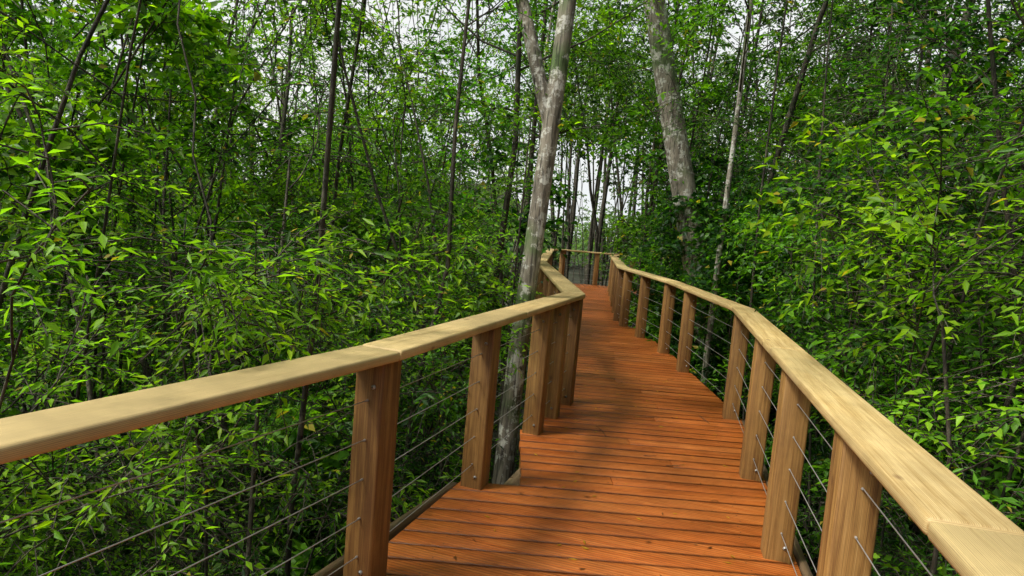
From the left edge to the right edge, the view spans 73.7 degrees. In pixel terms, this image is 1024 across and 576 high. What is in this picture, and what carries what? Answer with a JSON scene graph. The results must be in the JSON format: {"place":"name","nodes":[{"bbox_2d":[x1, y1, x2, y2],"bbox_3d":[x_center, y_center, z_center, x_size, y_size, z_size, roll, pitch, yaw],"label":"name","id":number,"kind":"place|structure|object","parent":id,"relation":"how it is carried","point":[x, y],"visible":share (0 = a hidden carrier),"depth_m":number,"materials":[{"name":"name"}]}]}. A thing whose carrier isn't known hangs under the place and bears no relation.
{"place":"outdoors","nodes":[
{"label":"outdoors","id":0,"kind":"place"},
{"bbox_2d":[0,180,849,575],"bbox_3d":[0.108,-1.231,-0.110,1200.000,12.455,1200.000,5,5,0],"label":"ground","id":1,"kind":"structure","parent":0,"point":[574,274],"depth_m":14.70,"materials":[{"name":"brown soil"}]},
{"bbox_2d":[0,249,1023,575],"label":"boardwalk railing","id":2,"kind":"object","parent":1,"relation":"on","point":[576,331],"visible":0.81,"depth_m":3.60,"materials":[{"name":"brown wood"}]},
{"bbox_2d":[0,0,1023,575],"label":"forest tree","id":3,"kind":"object","parent":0,"point":[740,226],"depth_m":5.62,"materials":[{"name":"green plant"}]},
{"bbox_2d":[1,0,1023,240],"label":"sky","id":4,"kind":"structure","parent":0,"point":[585,190],"materials":[{"name":"white"}]},
{"bbox_2d":[419,324,751,572],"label":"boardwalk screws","id":5,"kind":"object","parent":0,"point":[608,482],"visible":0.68,"depth_m":4.45,"materials":[{"name":"brown"}]}
]}

